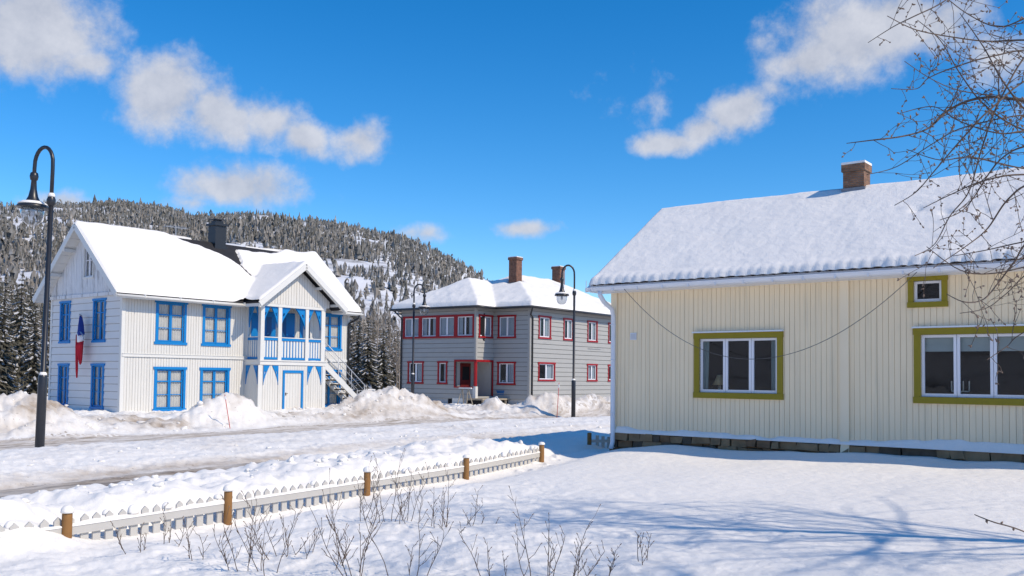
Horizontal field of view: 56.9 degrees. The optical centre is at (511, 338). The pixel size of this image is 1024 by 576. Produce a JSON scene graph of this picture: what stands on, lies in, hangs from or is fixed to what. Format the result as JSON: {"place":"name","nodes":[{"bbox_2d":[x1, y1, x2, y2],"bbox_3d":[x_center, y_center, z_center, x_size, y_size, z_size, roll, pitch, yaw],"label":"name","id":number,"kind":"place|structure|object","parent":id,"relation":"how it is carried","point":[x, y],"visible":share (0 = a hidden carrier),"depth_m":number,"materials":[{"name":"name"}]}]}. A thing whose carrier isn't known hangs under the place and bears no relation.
{"place":"outdoors","nodes":[
{"label":"outdoors","id":0,"kind":"place"},
{"bbox_2d":[0,206,484,364],"bbox_3d":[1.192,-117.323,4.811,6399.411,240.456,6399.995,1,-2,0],"label":"hills","id":1,"kind":"structure","parent":0,"point":[362,282],"depth_m":635.63,"materials":[{"name":"white snow"}]},
{"bbox_2d":[0,194,492,352],"bbox_3d":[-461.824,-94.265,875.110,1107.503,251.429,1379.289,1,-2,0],"label":"hillside forest","id":2,"kind":"object","parent":1,"relation":"on","point":[286,233],"visible":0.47,"depth_m":743.53,"materials":[{"name":"green plant"}]},
{"bbox_2d":[0,393,609,450],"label":"snowbank","id":3,"kind":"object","parent":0,"point":[53,441],"depth_m":34.09,"materials":[{"name":"white snow"}]},
{"bbox_2d":[0,386,1023,575],"bbox_3d":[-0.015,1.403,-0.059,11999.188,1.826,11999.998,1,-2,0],"label":"snow ground","id":4,"kind":"structure","parent":0,"point":[697,511],"depth_m":12.91,"materials":[{"name":"white snow"}]},
{"bbox_2d":[0,272,8,353],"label":"spruce tree","id":5,"kind":"object","parent":4,"relation":"on","point":[1,296],"visible":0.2,"depth_m":92.25,"materials":[{"name":"green plant"}]},
{"bbox_2d":[0,277,11,343],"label":"spruce tree","id":6,"kind":"object","parent":4,"relation":"on","point":[6,291],"visible":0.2,"depth_m":126.20,"materials":[{"name":"green plant"}]},
{"bbox_2d":[0,316,13,394],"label":"spruce tree","id":7,"kind":"object","parent":4,"relation":"on","point":[1,376],"visible":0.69,"depth_m":58.48,"materials":[{"name":"green plant"}]},
{"bbox_2d":[0,307,22,353],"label":"spruce tree","id":8,"kind":"object","parent":4,"relation":"on","point":[10,314],"visible":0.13,"depth_m":78.02,"materials":[{"name":"green plant"}]},
{"bbox_2d":[6,286,16,314],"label":"spruce tree","id":9,"kind":"object","parent":4,"relation":"on","point":[11,295],"visible":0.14,"depth_m":165.32,"materials":[{"name":"green plant"}]},
{"bbox_2d":[0,293,25,394],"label":"spruce tree","id":10,"kind":"object","parent":4,"relation":"on","point":[10,380],"visible":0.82,"depth_m":61.96,"materials":[{"name":"green plant"}]},
{"bbox_2d":[5,300,27,358],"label":"bare birch","id":11,"kind":"object","parent":4,"relation":"on","point":[12,321],"visible":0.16,"depth_m":71.98,"materials":[{"name":"grey plant"}]},
{"bbox_2d":[11,285,24,341],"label":"spruce tree","id":12,"kind":"object","parent":4,"relation":"on","point":[16,305],"visible":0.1,"depth_m":104.08,"materials":[{"name":"green plant"}]},
{"bbox_2d":[4,272,39,393],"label":"spruce tree","id":13,"kind":"object","parent":4,"relation":"on","point":[21,337],"visible":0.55,"depth_m":65.88,"materials":[{"name":"green plant"}]},
{"bbox_2d":[12,305,48,395],"bbox_3d":[-30.371,1.130,60.001,2.595,6.610,2.862,2,-3,-25],"label":"spruce tree","id":14,"kind":"object","parent":4,"relation":"on","point":[30,385],"visible":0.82,"depth_m":59.75,"materials":[{"name":"green plant"}]},
{"bbox_2d":[22,288,40,353],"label":"spruce tree","id":15,"kind":"object","parent":4,"relation":"on","point":[29,307],"visible":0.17,"depth_m":84.02,"materials":[{"name":"green plant"}]},
{"bbox_2d":[27,302,42,333],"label":"spruce tree","id":16,"kind":"object","parent":4,"relation":"on","point":[36,312],"visible":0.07,"depth_m":122.17,"materials":[{"name":"green plant"}]},
{"bbox_2d":[16,145,55,446],"bbox_3d":[-11.718,-0.750,23.127,1.107,8.002,0.735,0,-3,24],"label":"street lamp","id":17,"kind":"object","parent":4,"relation":"on","point":[32,203],"visible":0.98,"depth_m":22.95,"materials":[{"name":"black metal"}]},
{"bbox_2d":[27,303,50,391],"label":"spruce tree","id":18,"kind":"object","parent":4,"relation":"on","point":[47,361],"visible":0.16,"depth_m":71.83,"materials":[{"name":"green plant"}]},
{"bbox_2d":[29,315,49,357],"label":"bare birch","id":19,"kind":"object","parent":4,"relation":"on","point":[39,331],"visible":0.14,"depth_m":68.06,"materials":[{"name":"grey plant"}]},
{"bbox_2d":[35,303,49,375],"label":"spruce tree","id":20,"kind":"object","parent":4,"relation":"on","point":[42,322],"visible":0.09,"depth_m":96.05,"materials":[{"name":"green plant"}]},
{"bbox_2d":[110,521,146,553],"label":"bare shrub","id":21,"kind":"object","parent":4,"relation":"on","point":[141,540],"visible":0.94,"depth_m":10.04,"materials":[{"name":"brown plant"}]},
{"bbox_2d":[0,460,284,497],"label":"footpath","id":22,"kind":"structure","parent":4,"relation":"on","point":[67,485],"depth_m":18.01,"materials":[{"name":"grey snow"}]},
{"bbox_2d":[160,509,185,544],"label":"bare shrub","id":23,"kind":"object","parent":4,"relation":"on","point":[170,531],"visible":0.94,"depth_m":10.53,"materials":[{"name":"brown plant"}]},
{"bbox_2d":[183,516,210,559],"bbox_3d":[-3.281,2.106,9.676,0.308,0.582,0.221,0,-3,23],"label":"bare shrub","id":24,"kind":"object","parent":4,"relation":"on","point":[189,544],"visible":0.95,"depth_m":9.68,"materials":[{"name":"brown plant"}]},
{"bbox_2d":[32,218,374,411],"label":"timber house","id":25,"kind":"structure","parent":4,"relation":"on","point":[175,322],"depth_m":41.20,"materials":[{"name":"white paint"}]},
{"bbox_2d":[57,364,69,405],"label":"window","id":26,"kind":"structure","parent":25,"relation":"in","point":[64,377],"depth_m":40.81,"materials":[{"name":"blue paint"}]},
{"bbox_2d":[58,301,70,343],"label":"window","id":27,"kind":"structure","parent":25,"relation":"in","point":[64,327],"depth_m":40.92,"materials":[{"name":"blue paint"}]},
{"bbox_2d":[75,315,84,377],"bbox_3d":[-17.969,0.339,39.325,0.702,2.610,0.205,-1,-3,38],"label":"hanging flag","id":28,"kind":"object","parent":25,"relation":"hanging from","point":[79,341],"visible":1,"depth_m":39.31,"materials":[{"name":"fabric"}]},
{"bbox_2d":[82,246,93,278],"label":"window","id":29,"kind":"structure","parent":25,"relation":"in","point":[88,269],"depth_m":39.90,"materials":[{"name":"white paint"}]},
{"bbox_2d":[89,364,104,408],"bbox_3d":[-17.068,1.978,39.015,1.076,1.871,0.194,-1,-3,38],"label":"window","id":30,"kind":"structure","parent":25,"relation":"in","point":[97,391],"depth_m":39.09,"materials":[{"name":"blue paint"}]},
{"bbox_2d":[91,298,106,342],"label":"window","id":31,"kind":"structure","parent":25,"relation":"in","point":[99,317],"depth_m":39.18,"materials":[{"name":"blue paint"}]},
{"bbox_2d":[152,367,186,410],"bbox_3d":[-14.653,2.183,39.882,0.814,2.141,1.850,-1,-3,38],"label":"window","id":32,"kind":"structure","parent":25,"relation":"in","point":[169,382],"depth_m":39.70,"materials":[{"name":"blue paint"}]},
{"bbox_2d":[154,300,187,344],"bbox_3d":[-14.382,-0.653,39.794,0.184,1.841,1.540,-1,-3,38],"label":"window","id":33,"kind":"structure","parent":25,"relation":"in","point":[170,316],"depth_m":39.80,"materials":[{"name":"blue paint"}]},
{"bbox_2d":[199,367,230,400],"bbox_3d":[-13.065,2.213,41.416,0.184,1.861,1.580,-1,-3,38],"label":"window","id":34,"kind":"structure","parent":25,"relation":"in","point":[213,381],"depth_m":41.41,"materials":[{"name":"blue paint"}]},
{"bbox_2d":[201,304,231,346],"bbox_3d":[-13.025,-0.566,41.542,0.184,1.841,1.510,-1,-3,38],"label":"window","id":35,"kind":"structure","parent":25,"relation":"in","point":[214,323],"depth_m":41.54,"materials":[{"name":"blue paint"}]},
{"bbox_2d":[264,312,294,359],"bbox_3d":[-10.864,-0.088,44.190,0.051,2.240,1.740,-1,-3,38],"label":"veranda door","id":36,"kind":"structure","parent":25,"relation":"in","point":[288,324],"depth_m":44.31,"materials":[{"name":"blue paint"}]},
{"bbox_2d":[282,370,303,408],"bbox_3d":[-10.083,2.772,43.435,0.111,2.600,1.180,-1,-3,38],"label":"cellar door","id":37,"kind":"structure","parent":25,"relation":"in","point":[292,385],"depth_m":43.46,"materials":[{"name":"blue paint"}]},
{"bbox_2d":[325,370,341,406],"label":"window","id":38,"kind":"structure","parent":25,"relation":"in","point":[331,397],"depth_m":46.82,"materials":[{"name":"blue paint"}]},
{"bbox_2d":[325,313,342,350],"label":"window","id":39,"kind":"structure","parent":25,"relation":"in","point":[332,328],"depth_m":46.97,"materials":[{"name":"blue paint"}]},
{"bbox_2d":[213,491,265,570],"bbox_3d":[-2.651,1.947,9.200,0.465,0.817,1.153,2,-3,-23],"label":"bare shrub","id":40,"kind":"object","parent":4,"relation":"on","point":[250,552],"visible":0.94,"depth_m":9.06,"materials":[{"name":"brown plant"}]},
{"bbox_2d":[230,504,303,575],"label":"bare shrub","id":41,"kind":"object","parent":4,"relation":"on","point":[262,553],"visible":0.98,"depth_m":9.10,"materials":[{"name":"brown plant"}]},
{"bbox_2d":[0,442,544,539],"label":"picket fence","id":42,"kind":"object","parent":4,"relation":"on","point":[67,526],"visible":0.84,"depth_m":12.88,"materials":[{"name":"white wood"}]},
{"bbox_2d":[250,504,315,559],"bbox_3d":[-2.357,2.047,9.782,0.681,0.635,0.319,1,-2,0],"label":"bare shrub","id":43,"kind":"object","parent":4,"relation":"on","point":[285,530],"visible":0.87,"depth_m":9.83,"materials":[{"name":"brown plant"}]},
{"bbox_2d":[285,527,321,558],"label":"bare shrub","id":44,"kind":"object","parent":4,"relation":"on","point":[316,536],"visible":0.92,"depth_m":9.72,"materials":[{"name":"brown plant"}]},
{"bbox_2d":[331,522,353,568],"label":"bare shrub","id":45,"kind":"object","parent":4,"relation":"on","point":[341,548],"visible":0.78,"depth_m":9.09,"materials":[{"name":"brown plant"}]},
{"bbox_2d":[309,468,392,575],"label":"bare shrub","id":46,"kind":"object","parent":4,"relation":"on","point":[366,547],"visible":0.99,"depth_m":8.65,"materials":[{"name":"brown plant"}]},
{"bbox_2d":[349,320,362,388],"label":"bare birch","id":47,"kind":"object","parent":4,"relation":"on","point":[355,341],"visible":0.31,"depth_m":100.08,"materials":[{"name":"grey plant"}]},
{"bbox_2d":[349,316,363,383],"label":"spruce tree","id":48,"kind":"object","parent":4,"relation":"on","point":[353,327],"visible":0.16,"depth_m":111.84,"materials":[{"name":"green plant"}]},
{"bbox_2d":[349,318,370,392],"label":"spruce tree","id":49,"kind":"object","parent":4,"relation":"on","point":[356,356],"visible":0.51,"depth_m":83.81,"materials":[{"name":"green plant"}]},
{"bbox_2d":[350,315,378,380],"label":"bare birch","id":50,"kind":"object","parent":4,"relation":"on","point":[364,335],"visible":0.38,"depth_m":92.09,"materials":[{"name":"grey plant"}]},
{"bbox_2d":[357,320,371,364],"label":"spruce tree","id":51,"kind":"object","parent":4,"relation":"on","point":[362,334],"visible":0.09,"depth_m":130.03,"materials":[{"name":"green plant"}]},
{"bbox_2d":[350,317,383,393],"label":"spruce tree","id":52,"kind":"object","parent":4,"relation":"on","point":[365,376],"visible":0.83,"depth_m":71.77,"materials":[{"name":"green plant"}]},
{"bbox_2d":[354,453,380,520],"bbox_3d":[-1.794,1.923,11.847,0.342,0.992,0.528,1,-2,0],"label":"bare shrub","id":53,"kind":"object","parent":4,"relation":"on","point":[360,490],"visible":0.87,"depth_m":11.81,"materials":[{"name":"brown plant"}]},
{"bbox_2d":[350,298,392,371],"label":"bare birch","id":54,"kind":"object","parent":4,"relation":"on","point":[375,320],"visible":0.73,"depth_m":82.03,"materials":[{"name":"grey plant"}]},
{"bbox_2d":[366,320,381,386],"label":"spruce tree","id":55,"kind":"object","parent":4,"relation":"on","point":[373,336],"visible":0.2,"depth_m":97.92,"materials":[{"name":"green plant"}]},
{"bbox_2d":[373,308,389,349],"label":"bare birch","id":56,"kind":"object","parent":4,"relation":"on","point":[382,325],"visible":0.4,"depth_m":120.15,"materials":[{"name":"grey plant"}]},
{"bbox_2d":[370,328,394,389],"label":"spruce tree","id":57,"kind":"object","parent":4,"relation":"on","point":[386,381],"visible":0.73,"depth_m":77.79,"materials":[{"name":"green plant"}]},
{"bbox_2d":[371,308,398,361],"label":"bare birch","id":58,"kind":"object","parent":4,"relation":"on","point":[389,327],"visible":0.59,"depth_m":96.10,"materials":[{"name":"grey plant"}]},
{"bbox_2d":[377,317,395,378],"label":"spruce tree","id":59,"kind":"object","parent":4,"relation":"on","point":[386,332],"visible":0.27,"depth_m":107.96,"materials":[{"name":"green plant"}]},
{"bbox_2d":[369,448,414,521],"bbox_3d":[-1.492,1.872,11.626,0.562,1.020,0.375,1,-2,-13],"label":"bare shrub","id":60,"kind":"object","parent":4,"relation":"on","point":[395,490],"visible":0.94,"depth_m":11.59,"materials":[{"name":"brown plant"}]},
{"bbox_2d":[384,322,400,386],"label":"spruce tree","id":61,"kind":"object","parent":4,"relation":"on","point":[396,356],"visible":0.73,"depth_m":69.97,"materials":[{"name":"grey plant"}]},
{"bbox_2d":[387,331,399,387],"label":"spruce tree","id":62,"kind":"object","parent":4,"relation":"on","point":[394,373],"visible":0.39,"depth_m":87.74,"materials":[{"name":"green plant"}]},
{"bbox_2d":[388,315,400,389],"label":"bare birch","id":63,"kind":"object","parent":4,"relation":"on","point":[399,335],"visible":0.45,"depth_m":81.97,"materials":[{"name":"grey plant"}]},
{"bbox_2d":[363,509,453,575],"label":"bare shrub","id":64,"kind":"object","parent":4,"relation":"on","point":[413,546],"visible":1,"depth_m":8.39,"materials":[{"name":"brown plant"}]},
{"bbox_2d":[391,476,426,523],"bbox_3d":[-1.256,2.013,11.421,0.453,0.680,0.175,1,-2,0],"label":"bare shrub","id":65,"kind":"object","parent":4,"relation":"on","point":[400,508],"visible":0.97,"depth_m":11.43,"materials":[{"name":"brown plant"}]},
{"bbox_2d":[401,462,429,520],"bbox_3d":[-1.203,1.938,11.595,0.350,0.858,0.222,-1,-3,33],"label":"bare shrub","id":66,"kind":"object","parent":4,"relation":"on","point":[414,493],"visible":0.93,"depth_m":11.62,"materials":[{"name":"brown plant"}]},
{"bbox_2d":[411,284,429,393],"bbox_3d":[-5.110,0.532,52.857,1.051,7.214,0.698,0,-2,9],"label":"street lamp","id":67,"kind":"object","parent":4,"relation":"on","point":[423,306],"visible":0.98,"depth_m":52.88,"materials":[{"name":"black metal"}]},
{"bbox_2d":[426,490,449,527],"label":"bare shrub","id":68,"kind":"object","parent":4,"relation":"on","point":[433,515],"visible":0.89,"depth_m":11.21,"materials":[{"name":"brown plant"}]},
{"bbox_2d":[438,465,482,526],"bbox_3d":[-0.606,1.946,11.209,0.526,0.846,0.403,1,-2,0],"label":"bare shrub","id":69,"kind":"object","parent":4,"relation":"on","point":[441,502],"visible":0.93,"depth_m":11.26,"materials":[{"name":"brown plant"}]},
{"bbox_2d":[457,387,472,404],"bbox_3d":[-2.672,3.344,53.899,0.900,1.087,0.562,-1,-3,36],"label":"trestle","id":70,"kind":"object","parent":4,"relation":"on","point":[462,388],"visible":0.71,"depth_m":53.89,"materials":[{"name":"grey wood"}]},
{"bbox_2d":[463,510,499,525],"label":"bare shrub","id":71,"kind":"object","parent":4,"relation":"on","point":[482,515],"visible":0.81,"depth_m":11.27,"materials":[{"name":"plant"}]},
{"bbox_2d":[459,524,507,575],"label":"bare shrub","id":72,"kind":"object","parent":4,"relation":"on","point":[478,554],"visible":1,"depth_m":8.24,"materials":[{"name":"brown plant"}]},
{"bbox_2d":[389,256,610,404],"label":"timber house","id":73,"kind":"structure","parent":4,"relation":"on","point":[482,339],"depth_m":56.95,"materials":[{"name":"grey paint"}]},
{"bbox_2d":[407,361,423,383],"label":"window","id":74,"kind":"structure","parent":73,"relation":"in","point":[418,365],"depth_m":57.93,"materials":[{"name":"red paint"}]},
{"bbox_2d":[403,316,430,338],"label":"window","id":75,"kind":"structure","parent":73,"relation":"in","point":[407,321],"depth_m":58.30,"materials":[{"name":"red paint"}]},
{"bbox_2d":[420,315,437,338],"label":"window","id":76,"kind":"structure","parent":73,"relation":"in","point":[423,319],"depth_m":57.65,"materials":[{"name":"red paint"}]},
{"bbox_2d":[437,361,447,383],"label":"window","id":77,"kind":"structure","parent":73,"relation":"in","point":[442,372],"depth_m":56.78,"materials":[{"name":"red paint"}]},
{"bbox_2d":[437,315,464,337],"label":"window","id":78,"kind":"structure","parent":73,"relation":"in","point":[445,323],"depth_m":56.65,"materials":[{"name":"red paint"}]},
{"bbox_2d":[460,363,470,386],"bbox_3d":[-2.789,2.484,56.652,0.057,1.980,0.950,-1,-3,36],"label":"front door","id":79,"kind":"structure","parent":73,"relation":"in","point":[465,368],"depth_m":56.65,"materials":[{"name":"red wood"}]},
{"bbox_2d":[455,313,484,340],"bbox_3d":[-2.561,-0.666,56.049,1.768,1.643,0.822,-1,-3,36],"label":"window","id":80,"kind":"structure","parent":73,"relation":"in","point":[459,318],"depth_m":55.80,"materials":[{"name":"red paint"}]},
{"bbox_2d":[466,314,493,338],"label":"window","id":81,"kind":"structure","parent":73,"relation":"in","point":[488,332],"depth_m":56.20,"materials":[{"name":"red paint"}]},
{"bbox_2d":[496,362,515,384],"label":"window","id":82,"kind":"structure","parent":73,"relation":"in","point":[506,371],"depth_m":55.96,"materials":[{"name":"red paint"}]},
{"bbox_2d":[497,315,515,338],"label":"window","id":83,"kind":"structure","parent":73,"relation":"in","point":[507,323],"depth_m":56.07,"materials":[{"name":"glass"}]},
{"bbox_2d":[538,315,551,338],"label":"window","id":84,"kind":"structure","parent":73,"relation":"in","point":[543,332],"depth_m":56.52,"materials":[{"name":"red paint"}]},
{"bbox_2d":[538,362,555,380],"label":"window","id":85,"kind":"structure","parent":73,"relation":"in","point":[545,372],"depth_m":56.87,"materials":[{"name":"red paint"}]},
{"bbox_2d":[563,318,572,340],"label":"window","id":86,"kind":"structure","parent":73,"relation":"in","point":[568,322],"depth_m":58.67,"materials":[{"name":"red paint"}]},
{"bbox_2d":[587,320,597,342],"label":"window","id":87,"kind":"structure","parent":73,"relation":"in","point":[591,327],"depth_m":61.01,"materials":[{"name":"red paint"}]},
{"bbox_2d":[587,364,597,380],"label":"window","id":88,"kind":"structure","parent":73,"relation":"in","point":[591,368],"depth_m":60.83,"materials":[{"name":"red paint"}]},
{"bbox_2d":[607,364,610,381],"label":"window","id":89,"kind":"structure","parent":73,"relation":"in","point":[609,365],"depth_m":62.40,"materials":[{"name":"red paint"}]},
{"bbox_2d":[608,322,610,343],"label":"window","id":90,"kind":"structure","parent":73,"relation":"in","point":[609,324],"depth_m":62.63,"materials":[{"name":"red paint"}]},
{"bbox_2d":[509,486,564,575],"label":"bare shrub","id":91,"kind":"object","parent":4,"relation":"on","point":[548,542],"visible":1,"depth_m":8.19,"materials":[{"name":"brown plant"}]},
{"bbox_2d":[555,264,575,416],"bbox_3d":[2.716,0.410,48.370,1.137,8.435,0.754,1,-2,-7],"label":"street lamp","id":92,"kind":"object","parent":4,"relation":"on","point":[561,292],"visible":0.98,"depth_m":48.35,"materials":[{"name":"black metal"}]},
{"bbox_2d":[570,504,604,575],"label":"bare shrub","id":93,"kind":"object","parent":4,"relation":"on","point":[578,560],"visible":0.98,"depth_m":8.20,"materials":[{"name":"brown plant"}]},
{"bbox_2d":[587,433,609,448],"bbox_3d":[2.178,2.660,23.191,0.705,0.690,0.105,1,-2,-15],"label":"picket fence","id":94,"kind":"object","parent":4,"relation":"on","point":[603,440],"visible":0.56,"depth_m":23.20,"materials":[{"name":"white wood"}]},
{"bbox_2d":[581,543,621,575],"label":"bare shrub","id":95,"kind":"object","parent":4,"relation":"on","point":[610,569],"visible":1,"depth_m":8.26,"materials":[{"name":"brown plant"}]},
{"bbox_2d":[635,531,654,564],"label":"bare shrub","id":96,"kind":"object","parent":4,"relation":"on","point":[642,547],"visible":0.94,"depth_m":8.80,"materials":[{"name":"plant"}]},
{"bbox_2d":[585,160,1023,462],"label":"timber house","id":97,"kind":"structure","parent":4,"relation":"on","point":[751,282],"depth_m":18.91,"materials":[{"name":"beige paint"}]},
{"bbox_2d":[712,375,722,392],"bbox_3d":[4.493,1.049,20.462,0.320,0.520,0.312,1,-2,0],"label":"table lamp","id":98,"kind":"object","parent":97,"relation":"in","point":[718,380],"visible":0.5,"depth_m":20.39,"materials":[{"name":"fabric"}]},
{"bbox_2d":[692,330,783,399],"bbox_3d":[4.927,0.632,20.035,2.347,1.648,0.862,-1,-3,38],"label":"window","id":99,"kind":"structure","parent":97,"relation":"in","point":[751,376],"depth_m":20.20,"materials":[{"name":"glass"}]},
{"bbox_2d":[624,272,916,358],"bbox_3d":[4.895,-0.402,18.914,6.288,1.646,0.011,-1,-3,38],"label":"hanging cable","id":100,"kind":"object","parent":97,"relation":"attached to","point":[782,355],"visible":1,"depth_m":18.48,"materials":[{"name":"black rubber"}]},
{"bbox_2d":[907,275,947,307],"bbox_3d":[7.915,-0.808,17.770,1.090,0.894,0.816,-1,-3,38],"label":"window","id":101,"kind":"structure","parent":97,"relation":"in","point":[935,292],"depth_m":17.58,"materials":[{"name":"green paint"}]},
{"bbox_2d":[951,381,969,397],"bbox_3d":[8.242,0.943,17.369,0.324,0.320,0.100,-1,-3,38],"label":"candle holder","id":102,"kind":"object","parent":97,"relation":"in","point":[963,387],"visible":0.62,"depth_m":17.33,"materials":[{"name":"black metal"}]},
{"bbox_2d":[911,324,1023,405],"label":"window","id":103,"kind":"structure","parent":97,"relation":"in","point":[947,358],"depth_m":17.31,"materials":[{"name":"glass"}]},
{"bbox_2d":[841,0,1023,531],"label":"bare tree","id":104,"kind":"object","parent":4,"relation":"on","point":[992,113],"visible":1,"depth_m":9.48,"materials":[{"name":"brown plant"}]},
{"bbox_2d":[0,0,1023,302],"label":"sky","id":105,"kind":"structure","parent":0,"point":[546,133],"materials":[{"name":"blue"}]}
]}

